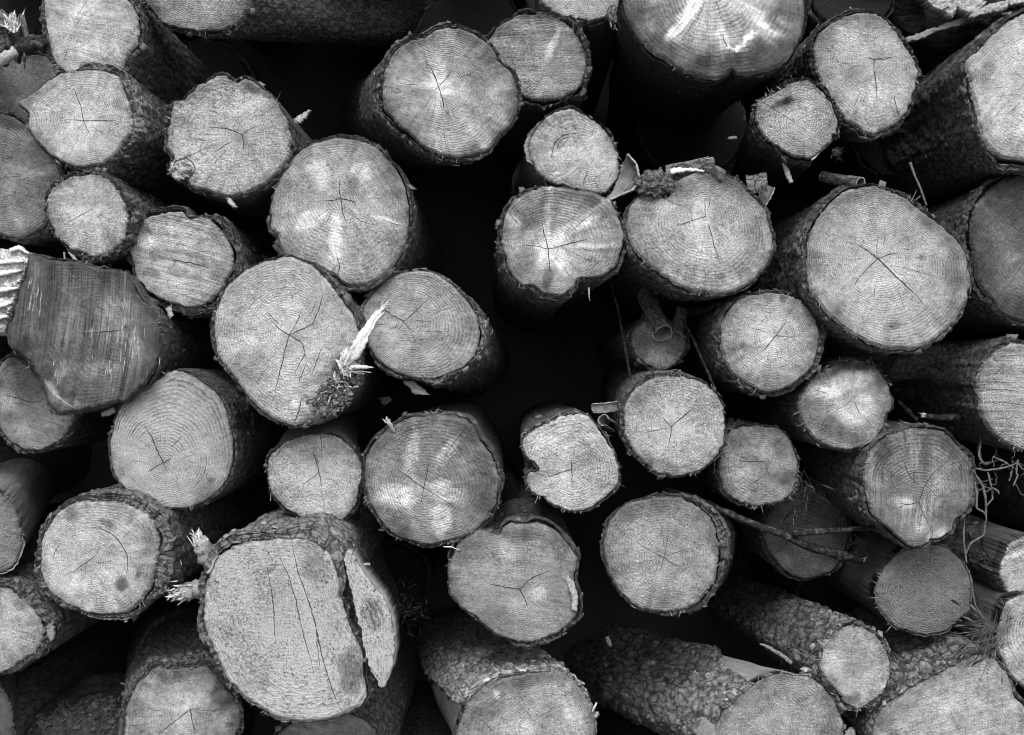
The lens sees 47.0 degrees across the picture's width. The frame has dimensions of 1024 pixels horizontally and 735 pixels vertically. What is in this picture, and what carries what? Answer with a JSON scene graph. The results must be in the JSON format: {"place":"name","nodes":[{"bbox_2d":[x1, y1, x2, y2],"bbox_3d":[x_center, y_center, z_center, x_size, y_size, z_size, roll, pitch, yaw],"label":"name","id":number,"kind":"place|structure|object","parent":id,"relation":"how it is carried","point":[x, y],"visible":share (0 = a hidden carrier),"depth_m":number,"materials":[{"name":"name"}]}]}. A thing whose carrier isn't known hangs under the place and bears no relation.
{"place":"outdoors","nodes":[
{"label":"outdoors","id":0,"kind":"place"},
{"bbox_2d":[49,0,830,734],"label":"dark background","id":1,"kind":"structure","parent":0,"point":[461,208],"depth_m":3.37,"materials":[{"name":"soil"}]},
{"bbox_2d":[0,336,17,359],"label":"log","id":2,"kind":"object","parent":1,"relation":"on","point":[5,349],"depth_m":2.69,"materials":[{"name":"grey wood"}]},
{"bbox_2d":[0,238,103,265],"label":"log","id":3,"kind":"object","parent":2,"relation":"on","point":[6,244],"visible":0.02,"depth_m":2.89,"materials":[{"name":"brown wood"}]},
{"bbox_2d":[15,618,131,734],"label":"log","id":4,"kind":"object","parent":1,"relation":"on","point":[101,646],"visible":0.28,"depth_m":2.76,"materials":[{"name":"grey wood"}]},
{"bbox_2d":[0,672,15,734],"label":"log","id":5,"kind":"object","parent":4,"relation":"on","point":[7,704],"visible":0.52,"depth_m":2.29,"materials":[{"name":"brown wood"}]},
{"bbox_2d":[0,561,100,674],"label":"log","id":6,"kind":"object","parent":5,"relation":"on","point":[30,611],"visible":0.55,"depth_m":2.27,"materials":[{"name":"grey wood"}]},
{"bbox_2d":[0,458,54,573],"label":"log","id":7,"kind":"object","parent":6,"relation":"on","point":[27,490],"visible":0.85,"depth_m":2.45,"materials":[{"name":"grey wood"}]},
{"bbox_2d":[0,351,115,454],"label":"log","id":8,"kind":"object","parent":7,"relation":"on","point":[30,423],"visible":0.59,"depth_m":2.43,"materials":[{"name":"grey wood"}]},
{"bbox_2d":[46,624,57,641],"bbox_3d":[-0.887,0.511,2.269,0.018,0.033,0.022,0,0,0],"label":"bark scrap","id":9,"kind":"object","parent":6,"relation":"attached to","point":[52,631],"visible":1,"depth_m":2.26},
{"bbox_2d":[33,475,279,621],"bbox_3d":[-0.784,0.365,2.924,0.280,0.261,1.360,0,0,0],"label":"log","id":10,"kind":"object","parent":6,"relation":"on","point":[114,552],"visible":0.77,"depth_m":2.25,"materials":[{"name":"grey wood"}]},
{"bbox_2d":[107,368,286,512],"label":"log","id":11,"kind":"object","parent":10,"relation":"on","point":[186,438],"visible":0.77,"depth_m":2.30,"materials":[{"name":"grey wood"}]},
{"bbox_2d":[101,406,115,416],"bbox_3d":[-0.790,0.086,2.304,0.030,0.022,0.011,0,0,3],"label":"bark scrap","id":12,"kind":"object","parent":11,"relation":"attached to","point":[109,412],"visible":1,"depth_m":2.30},
{"bbox_2d":[6,254,223,415],"bbox_3d":[-0.822,-0.063,2.935,0.308,0.314,1.366,0,0,0],"label":"log","id":13,"kind":"object","parent":11,"relation":"on","point":[85,336],"visible":0.74,"depth_m":2.26,"materials":[{"name":"grey wood"}]},
{"bbox_2d":[0,245,35,335],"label":"split log","id":14,"kind":"object","parent":13,"relation":"on","point":[12,266],"visible":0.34,"depth_m":2.27,"materials":[{"name":"white wood"}]},
{"bbox_2d":[0,112,74,253],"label":"log","id":15,"kind":"object","parent":14,"relation":"on","point":[31,172],"visible":0.38,"depth_m":2.42,"materials":[{"name":"grey wood"}]},
{"bbox_2d":[0,50,58,117],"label":"log","id":16,"kind":"object","parent":15,"relation":"on","point":[18,82],"visible":0.25,"depth_m":2.60,"materials":[{"name":"grey wood"}]},
{"bbox_2d":[0,0,45,53],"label":"log","id":17,"kind":"object","parent":16,"relation":"on","point":[32,13],"visible":0.19,"depth_m":2.62,"materials":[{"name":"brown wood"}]},
{"bbox_2d":[41,169,170,270],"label":"log","id":18,"kind":"object","parent":13,"relation":"on","point":[94,216],"visible":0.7,"depth_m":2.27,"materials":[{"name":"grey wood"}]},
{"bbox_2d":[16,62,249,228],"bbox_3d":[-0.825,-0.486,2.952,0.276,0.221,1.357,0,0,0],"label":"log","id":19,"kind":"object","parent":18,"relation":"on","point":[112,118],"visible":0.73,"depth_m":2.28,"materials":[{"name":"grey wood"}]},
{"bbox_2d":[39,0,210,105],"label":"log","id":20,"kind":"object","parent":19,"relation":"on","point":[136,40],"visible":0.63,"depth_m":2.33,"materials":[{"name":"grey wood"}]},
{"bbox_2d":[0,9,24,66],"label":"broken stump","id":21,"kind":"object","parent":20,"relation":"on","point":[10,33],"visible":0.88,"depth_m":2.37,"materials":[{"name":"grey wood"}]},
{"bbox_2d":[19,14,28,36],"bbox_3d":[-0.973,-0.681,2.347,0.014,0.049,0.028,0,0,0],"label":"bark curl","id":22,"kind":"object","parent":21,"relation":"attached to","point":[23,25],"visible":0.93,"depth_m":2.35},
{"bbox_2d":[14,34,48,68],"bbox_3d":[-0.946,-0.623,2.318,0.065,0.079,0.043,0,0,-25],"label":"twig","id":23,"kind":"object","parent":20,"relation":"on","point":[31,44],"visible":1,"depth_m":2.30,"materials":[{"name":"wood"}]},
{"bbox_2d":[0,46,18,65],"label":"branch","id":24,"kind":"object","parent":23,"relation":"attached to","point":[8,56],"visible":1,"depth_m":2.29,"materials":[{"name":"white wood"}]},
{"bbox_2d":[180,39,281,104],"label":"log","id":25,"kind":"object","parent":19,"relation":"on","point":[214,57],"visible":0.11,"depth_m":2.91,"materials":[{"name":"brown wood"}]},
{"bbox_2d":[126,205,277,318],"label":"log","id":26,"kind":"object","parent":13,"relation":"on","point":[187,261],"visible":0.63,"depth_m":2.31,"materials":[{"name":"grey wood"}]},
{"bbox_2d":[164,71,311,229],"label":"log","id":27,"kind":"object","parent":26,"relation":"on","point":[232,143],"visible":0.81,"depth_m":2.30,"materials":[{"name":"grey wood"}]},
{"bbox_2d":[293,110,311,122],"bbox_3d":[-0.428,-0.512,2.404,0.039,0.029,0.010,0,0,2],"label":"wood chip","id":28,"kind":"object","parent":27,"relation":"on","point":[300,118],"visible":1,"depth_m":2.40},
{"bbox_2d":[15,500,66,566],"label":"log","id":29,"kind":"object","parent":4,"relation":"on","point":[29,551],"visible":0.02,"depth_m":2.69,"materials":[{"name":"grey wood"}]},
{"bbox_2d":[0,436,91,495],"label":"log","id":30,"kind":"object","parent":29,"relation":"on","point":[66,468],"visible":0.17,"depth_m":3.16,"materials":[{"name":"grey wood"}]},
{"bbox_2d":[142,1,207,40],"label":"log","id":31,"kind":"object","parent":1,"relation":"on","point":[182,36],"depth_m":3.26,"materials":[{"name":"grey wood"}]},
{"bbox_2d":[492,185,626,330],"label":"log","id":32,"kind":"object","parent":1,"relation":"on","point":[560,251],"visible":0.99,"depth_m":2.26,"materials":[{"name":"grey wood"}]},
{"bbox_2d":[505,105,639,200],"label":"log","id":33,"kind":"object","parent":32,"relation":"on","point":[571,147],"visible":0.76,"depth_m":2.33,"materials":[{"name":"grey wood"}]},
{"bbox_2d":[485,8,592,175],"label":"log","id":34,"kind":"object","parent":33,"relation":"on","point":[546,56],"visible":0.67,"depth_m":2.35,"materials":[{"name":"grey wood"}]},
{"bbox_2d":[414,0,516,34],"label":"log","id":35,"kind":"object","parent":34,"relation":"on","point":[484,17],"visible":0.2,"depth_m":2.85,"materials":[{"name":"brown wood"}]},
{"bbox_2d":[534,0,617,115],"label":"log","id":36,"kind":"object","parent":34,"relation":"on","point":[598,18],"visible":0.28,"depth_m":2.43,"materials":[{"name":"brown wood"}]},
{"bbox_2d":[599,491,740,617],"bbox_3d":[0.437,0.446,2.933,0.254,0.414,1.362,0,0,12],"label":"log","id":37,"kind":"object","parent":1,"relation":"on","point":[663,553],"visible":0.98,"depth_m":2.28,"materials":[{"name":"grey wood"}]},
{"bbox_2d":[601,367,727,479],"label":"log","id":38,"kind":"object","parent":37,"relation":"on","point":[671,423],"visible":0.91,"depth_m":2.26,"materials":[{"name":"grey wood"}]},
{"bbox_2d":[608,279,630,379],"bbox_3d":[0.225,-0.083,2.450,0.007,0.216,0.075,0,0,-33],"label":"twig","id":39,"kind":"object","parent":38,"relation":"on","point":[622,332],"visible":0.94,"depth_m":2.44,"materials":[{"name":"wood"}]},
{"bbox_2d":[596,314,690,370],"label":"log","id":40,"kind":"object","parent":38,"relation":"on","point":[646,350],"visible":0.68,"depth_m":2.43,"materials":[{"name":"grey wood"}]},
{"bbox_2d":[637,286,672,340],"bbox_3d":[0.297,-0.114,2.460,0.042,0.120,0.145,0,0,-10],"label":"bark curl","id":41,"kind":"object","parent":40,"relation":"on","point":[650,305],"visible":0.99,"depth_m":2.43,"materials":[{"name":"wood"}]},
{"bbox_2d":[670,306,687,341],"bbox_3d":[0.347,-0.091,2.450,0.029,0.076,0.081,0,0,20],"label":"bark curl","id":42,"kind":"object","parent":40,"relation":"on","point":[678,326],"visible":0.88,"depth_m":2.44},
{"bbox_2d":[681,318,717,393],"bbox_3d":[0.376,-0.024,2.361,0.008,0.155,0.102,0,0,-36],"label":"twig","id":43,"kind":"object","parent":38,"relation":"on","point":[699,353],"visible":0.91,"depth_m":2.36,"materials":[{"name":"wood"}]},
{"bbox_2d":[668,289,826,398],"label":"log","id":44,"kind":"object","parent":38,"relation":"on","point":[762,344],"visible":0.86,"depth_m":2.27,"materials":[{"name":"grey wood"}]},
{"bbox_2d":[594,157,776,318],"bbox_3d":[0.358,-0.272,2.911,0.308,0.280,1.380,0,0,0],"label":"log","id":45,"kind":"object","parent":44,"relation":"on","point":[699,231],"visible":0.91,"depth_m":2.25,"materials":[{"name":"grey wood"}]},
{"bbox_2d":[745,172,768,192],"bbox_3d":[0.478,-0.359,2.300,0.045,0.044,0.040,0,0,12],"label":"bark curl","id":46,"kind":"object","parent":45,"relation":"on","point":[756,183],"visible":0.94,"depth_m":2.28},
{"bbox_2d":[758,185,774,204],"bbox_3d":[0.493,-0.337,2.304,0.043,0.051,0.017,0,0,0],"label":"bark curl","id":47,"kind":"object","parent":45,"relation":"on","point":[764,196],"visible":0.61,"depth_m":2.31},
{"bbox_2d":[687,300,726,315],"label":"branch","id":48,"kind":"object","parent":44,"relation":"on","point":[694,311],"visible":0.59,"depth_m":2.44,"materials":[{"name":"grey plant"}]},
{"bbox_2d":[689,415,800,510],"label":"log","id":49,"kind":"object","parent":37,"relation":"on","point":[756,465],"visible":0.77,"depth_m":2.35,"materials":[{"name":"grey wood"}]},
{"bbox_2d":[781,469,833,524],"bbox_3d":[0.597,0.256,2.401,0.113,0.145,0.082,0,0,-16],"label":"needle tuft","id":50,"kind":"object","parent":49,"relation":"hanging from","point":[786,516],"visible":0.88,"depth_m":2.40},
{"bbox_2d":[662,487,867,563],"bbox_3d":[0.521,0.325,2.396,0.423,0.155,0.082,0,0,2],"label":"branch","id":51,"kind":"object","parent":37,"relation":"on","point":[836,554],"visible":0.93,"depth_m":2.37,"materials":[{"name":"grey plant"}]},
{"bbox_2d":[792,525,877,536],"bbox_3d":[0.660,0.328,2.361,0.201,0.020,0.020,0,0,-8],"label":"branch","id":52,"kind":"object","parent":51,"relation":"on","point":[808,532],"visible":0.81,"depth_m":2.35,"materials":[{"name":"grey plant"}]},
{"bbox_2d":[619,100,746,195],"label":"log","id":53,"kind":"object","parent":1,"relation":"on","point":[650,147],"visible":0.33,"depth_m":2.85,"materials":[{"name":"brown wood"}]},
{"bbox_2d":[607,0,807,151],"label":"log","id":54,"kind":"object","parent":53,"relation":"on","point":[684,63],"visible":0.93,"depth_m":2.22,"materials":[{"name":"grey wood"}]},
{"bbox_2d":[887,334,1023,451],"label":"log","id":55,"kind":"object","parent":1,"relation":"on","point":[978,384],"visible":0.71,"depth_m":2.38,"materials":[{"name":"grey wood"}]},
{"bbox_2d":[828,353,898,414],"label":"log","id":56,"kind":"object","parent":55,"relation":"on","point":[883,362],"visible":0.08,"depth_m":2.86,"materials":[{"name":"grey wood"}]},
{"bbox_2d":[920,413,999,458],"bbox_3d":[0.931,0.143,2.423,0.299,0.110,0.024,0,0,-38],"label":"branch","id":57,"kind":"object","parent":55,"relation":"on","point":[948,417],"visible":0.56,"depth_m":2.38,"materials":[{"name":"grey plant"}]},
{"bbox_2d":[927,175,1023,337],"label":"log","id":58,"kind":"object","parent":55,"relation":"on","point":[985,221],"visible":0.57,"depth_m":2.30,"materials":[{"name":"grey wood"}]},
{"bbox_2d":[879,8,1023,208],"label":"log","id":59,"kind":"object","parent":58,"relation":"on","point":[959,132],"visible":0.67,"depth_m":2.30,"materials":[{"name":"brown wood"}]},
{"bbox_2d":[793,137,887,204],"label":"log","id":60,"kind":"object","parent":59,"relation":"on","point":[865,160],"visible":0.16,"depth_m":2.91,"materials":[{"name":"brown wood"}]},
{"bbox_2d":[888,0,1023,50],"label":"broken log","id":61,"kind":"object","parent":59,"relation":"on","point":[937,25],"visible":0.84,"depth_m":2.44,"materials":[{"name":"grey wood"}]},
{"bbox_2d":[963,435,1023,629],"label":"bare twigs","id":62,"kind":"object","parent":55,"relation":"hanging from","point":[991,488],"visible":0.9,"depth_m":2.30,"materials":[{"name":"grey wood"}]},
{"bbox_2d":[841,714,860,734],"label":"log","id":63,"kind":"object","parent":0,"point":[846,721],"visible":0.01,"depth_m":3.01,"materials":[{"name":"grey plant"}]},
{"bbox_2d":[842,605,1023,734],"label":"log","id":64,"kind":"object","parent":63,"relation":"on","point":[935,687],"visible":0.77,"depth_m":2.27,"materials":[{"name":"grey wood"}]},
{"bbox_2d":[749,552,862,612],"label":"log","id":65,"kind":"object","parent":64,"relation":"on","point":[822,591],"visible":0.18,"depth_m":2.80,"materials":[{"name":"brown wood"}]},
{"bbox_2d":[826,520,972,636],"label":"log","id":66,"kind":"object","parent":64,"relation":"on","point":[899,587],"visible":0.71,"depth_m":2.36,"materials":[{"name":"grey wood"}]},
{"bbox_2d":[790,419,978,549],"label":"log","id":67,"kind":"object","parent":66,"relation":"on","point":[907,485],"visible":0.75,"depth_m":2.26,"materials":[{"name":"grey wood"}]},
{"bbox_2d":[717,354,894,452],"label":"log","id":68,"kind":"object","parent":67,"relation":"on","point":[845,403],"visible":0.71,"depth_m":2.29,"materials":[{"name":"grey wood"}]},
{"bbox_2d":[704,180,972,355],"bbox_3d":[0.708,-0.189,2.894,0.336,0.336,1.376,0,0,0],"label":"log","id":69,"kind":"object","parent":68,"relation":"on","point":[869,268],"visible":0.77,"depth_m":2.22,"materials":[{"name":"grey wood"}]},
{"bbox_2d":[731,76,842,201],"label":"log","id":70,"kind":"object","parent":69,"relation":"on","point":[794,125],"visible":0.95,"depth_m":2.24,"materials":[{"name":"grey wood"}]},
{"bbox_2d":[781,163,792,182],"bbox_3d":[0.534,-0.377,2.284,0.022,0.041,0.009,0,0,0],"label":"wood chip","id":71,"kind":"object","parent":70,"relation":"attached to","point":[787,174],"visible":0.99,"depth_m":2.28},
{"bbox_2d":[768,7,921,143],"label":"log","id":72,"kind":"object","parent":70,"relation":"on","point":[862,64],"visible":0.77,"depth_m":2.28,"materials":[{"name":"grey wood"}]},
{"bbox_2d":[741,0,894,116],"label":"log","id":73,"kind":"object","parent":72,"relation":"on","point":[819,12],"visible":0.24,"depth_m":2.52,"materials":[{"name":"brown wood"}]},
{"bbox_2d":[818,171,864,185],"bbox_3d":[0.657,-0.375,2.350,0.025,0.051,0.116,0,0,-25],"label":"bark curl","id":74,"kind":"object","parent":69,"relation":"on","point":[826,177],"visible":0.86,"depth_m":2.34,"materials":[{"name":"wood"}]},
{"bbox_2d":[909,162,926,205],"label":"twig","id":75,"kind":"object","parent":69,"relation":"on","point":[916,179],"visible":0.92,"depth_m":2.32,"materials":[{"name":"grey wood"}]},
{"bbox_2d":[897,400,917,420],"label":"branch","id":76,"kind":"object","parent":67,"relation":"on","point":[908,411],"visible":1,"depth_m":2.40,"materials":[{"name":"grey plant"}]},
{"bbox_2d":[950,579,1023,688],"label":"log","id":77,"kind":"object","parent":64,"relation":"on","point":[1011,604],"visible":0.35,"depth_m":2.30,"materials":[{"name":"grey wood"}]},
{"bbox_2d":[937,514,1023,591],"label":"log","id":78,"kind":"object","parent":77,"relation":"on","point":[995,556],"visible":0.44,"depth_m":2.40,"materials":[{"name":"grey wood"}]},
{"bbox_2d":[950,592,1023,684],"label":"needle tuft","id":79,"kind":"object","parent":64,"relation":"on","point":[982,649],"visible":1,"depth_m":2.25,"materials":[{"name":"plant"}]},
{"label":"ground","id":80,"kind":"structure","parent":0,"visible":0},
{"bbox_2d":[24,672,125,734],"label":"log","id":81,"kind":"object","parent":80,"relation":"on","point":[90,704],"visible":0.64,"depth_m":2.42,"materials":[{"name":"wood"}]},
{"bbox_2d":[400,680,451,734],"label":"log","id":82,"kind":"object","parent":80,"relation":"on","point":[424,716],"visible":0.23,"depth_m":3.05,"materials":[{"name":"grey wood"}]},
{"bbox_2d":[273,612,421,734],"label":"log","id":83,"kind":"object","parent":82,"relation":"on","point":[383,711],"visible":0.42,"depth_m":2.51,"materials":[{"name":"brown wood"}]},
{"bbox_2d":[165,485,400,724],"bbox_3d":[-0.431,0.461,2.800,0.446,0.378,1.369,0,0,0],"label":"log","id":84,"kind":"object","parent":83,"relation":"on","point":[298,620],"visible":0.91,"depth_m":2.13,"materials":[{"name":"grey wood"}]},
{"bbox_2d":[263,413,364,521],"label":"log","id":85,"kind":"object","parent":84,"relation":"on","point":[314,469],"visible":0.81,"depth_m":2.31,"materials":[{"name":"grey wood"}]},
{"bbox_2d":[209,254,402,428],"bbox_3d":[-0.399,-0.049,2.865,0.349,0.333,1.396,0,0,0],"label":"log","id":86,"kind":"object","parent":85,"relation":"on","point":[289,334],"visible":0.91,"depth_m":2.21,"materials":[{"name":"grey wood"}]},
{"bbox_2d":[265,134,442,298],"bbox_3d":[-0.340,-0.306,2.995,0.302,0.321,1.364,0,0,0],"label":"log","id":87,"kind":"object","parent":86,"relation":"on","point":[346,210],"visible":0.8,"depth_m":2.32,"materials":[{"name":"grey wood"}]},
{"bbox_2d":[339,20,524,167],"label":"log","id":88,"kind":"object","parent":87,"relation":"on","point":[441,94],"visible":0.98,"depth_m":2.28,"materials":[{"name":"grey wood"}]},
{"bbox_2d":[141,0,430,47],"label":"log","id":89,"kind":"object","parent":88,"relation":"on","point":[372,23],"visible":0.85,"depth_m":2.50,"materials":[{"name":"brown wood"}]},
{"bbox_2d":[337,0,395,71],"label":"log","id":90,"kind":"object","parent":89,"relation":"on","point":[366,58],"visible":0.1,"depth_m":3.29,"materials":[{"name":"grey wood"}]},
{"bbox_2d":[390,576,430,639],"bbox_3d":[-0.198,0.469,2.277,0.101,0.126,0.082,0,0,0],"label":"needle tuft","id":91,"kind":"object","parent":84,"relation":"on","point":[406,614],"visible":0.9,"depth_m":2.28,"materials":[{"name":"black plant"}]},
{"bbox_2d":[381,535,440,612],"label":"log","id":92,"kind":"object","parent":84,"relation":"on","point":[406,561],"visible":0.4,"depth_m":2.80,"materials":[{"name":"grey wood"}]},
{"bbox_2d":[417,609,598,734],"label":"log","id":93,"kind":"object","parent":82,"relation":"on","point":[483,679],"visible":0.92,"depth_m":2.29,"materials":[{"name":"grey wood"}]},
{"bbox_2d":[446,474,583,646],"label":"log","id":94,"kind":"object","parent":93,"relation":"on","point":[513,568],"visible":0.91,"depth_m":2.27,"materials":[{"name":"grey wood"}]},
{"bbox_2d":[361,400,504,550],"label":"log","id":95,"kind":"object","parent":94,"relation":"on","point":[433,475],"visible":0.98,"depth_m":2.28,"materials":[{"name":"grey wood"}]},
{"bbox_2d":[360,267,508,396],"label":"log","id":96,"kind":"object","parent":95,"relation":"on","point":[434,330],"visible":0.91,"depth_m":2.34,"materials":[{"name":"grey wood"}]},
{"bbox_2d":[403,381,429,394],"bbox_3d":[-0.192,0.041,2.364,0.057,0.028,0.012,0,0,2],"label":"bark scrap","id":97,"kind":"object","parent":96,"relation":"hanging from","point":[414,387],"visible":1,"depth_m":2.36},
{"bbox_2d":[499,456,520,505],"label":"log","id":98,"kind":"object","parent":94,"relation":"on","point":[511,490],"visible":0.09,"depth_m":2.74,"materials":[{"name":"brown wood"}]},
{"bbox_2d":[520,399,624,513],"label":"log","id":99,"kind":"object","parent":94,"relation":"on","point":[571,463],"visible":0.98,"depth_m":2.27,"materials":[{"name":"grey wood"}]},
{"bbox_2d":[591,401,617,412],"bbox_3d":[0.185,0.079,2.357,0.058,0.024,0.009,0,0,-21],"label":"bark curl","id":100,"kind":"object","parent":99,"relation":"on","point":[606,407],"visible":0.99,"depth_m":2.36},
{"bbox_2d":[598,414,616,431],"bbox_3d":[0.189,0.110,2.320,0.025,0.038,0.053,0,0,30],"label":"bark curl","id":101,"kind":"object","parent":99,"relation":"on","point":[605,420],"visible":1,"depth_m":2.31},
{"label":"log","id":102,"kind":"object","parent":80,"relation":"on","visible":0},
{"bbox_2d":[117,588,244,734],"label":"log","id":103,"kind":"object","parent":102,"relation":"on","point":[175,682],"visible":0.8,"depth_m":2.31,"materials":[{"name":"grey wood"}]},
{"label":"log","id":104,"kind":"object","parent":80,"relation":"on","visible":0},
{"bbox_2d":[562,625,846,734],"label":"log","id":105,"kind":"object","parent":104,"relation":"on","point":[654,681],"visible":0.95,"depth_m":2.44,"materials":[{"name":"grey wood"}]},
{"bbox_2d":[696,717,716,734],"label":"leaf","id":106,"kind":"object","parent":105,"relation":"on","point":[705,726],"visible":1,"depth_m":2.18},
{"bbox_2d":[705,571,894,715],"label":"log","id":107,"kind":"object","parent":105,"relation":"on","point":[846,658],"visible":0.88,"depth_m":2.37,"materials":[{"name":"grey wood"}]},
{"bbox_2d":[704,475,851,580],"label":"log","id":108,"kind":"object","parent":107,"relation":"on","point":[785,558],"visible":0.6,"depth_m":2.58,"materials":[{"name":"grey wood"}]},
{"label":"log","id":109,"kind":"object","parent":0,"visible":0},
{"bbox_2d":[957,440,1023,531],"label":"log","id":110,"kind":"object","parent":109,"relation":"on","point":[1005,507],"visible":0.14,"depth_m":2.61,"materials":[{"name":"grey wood"}]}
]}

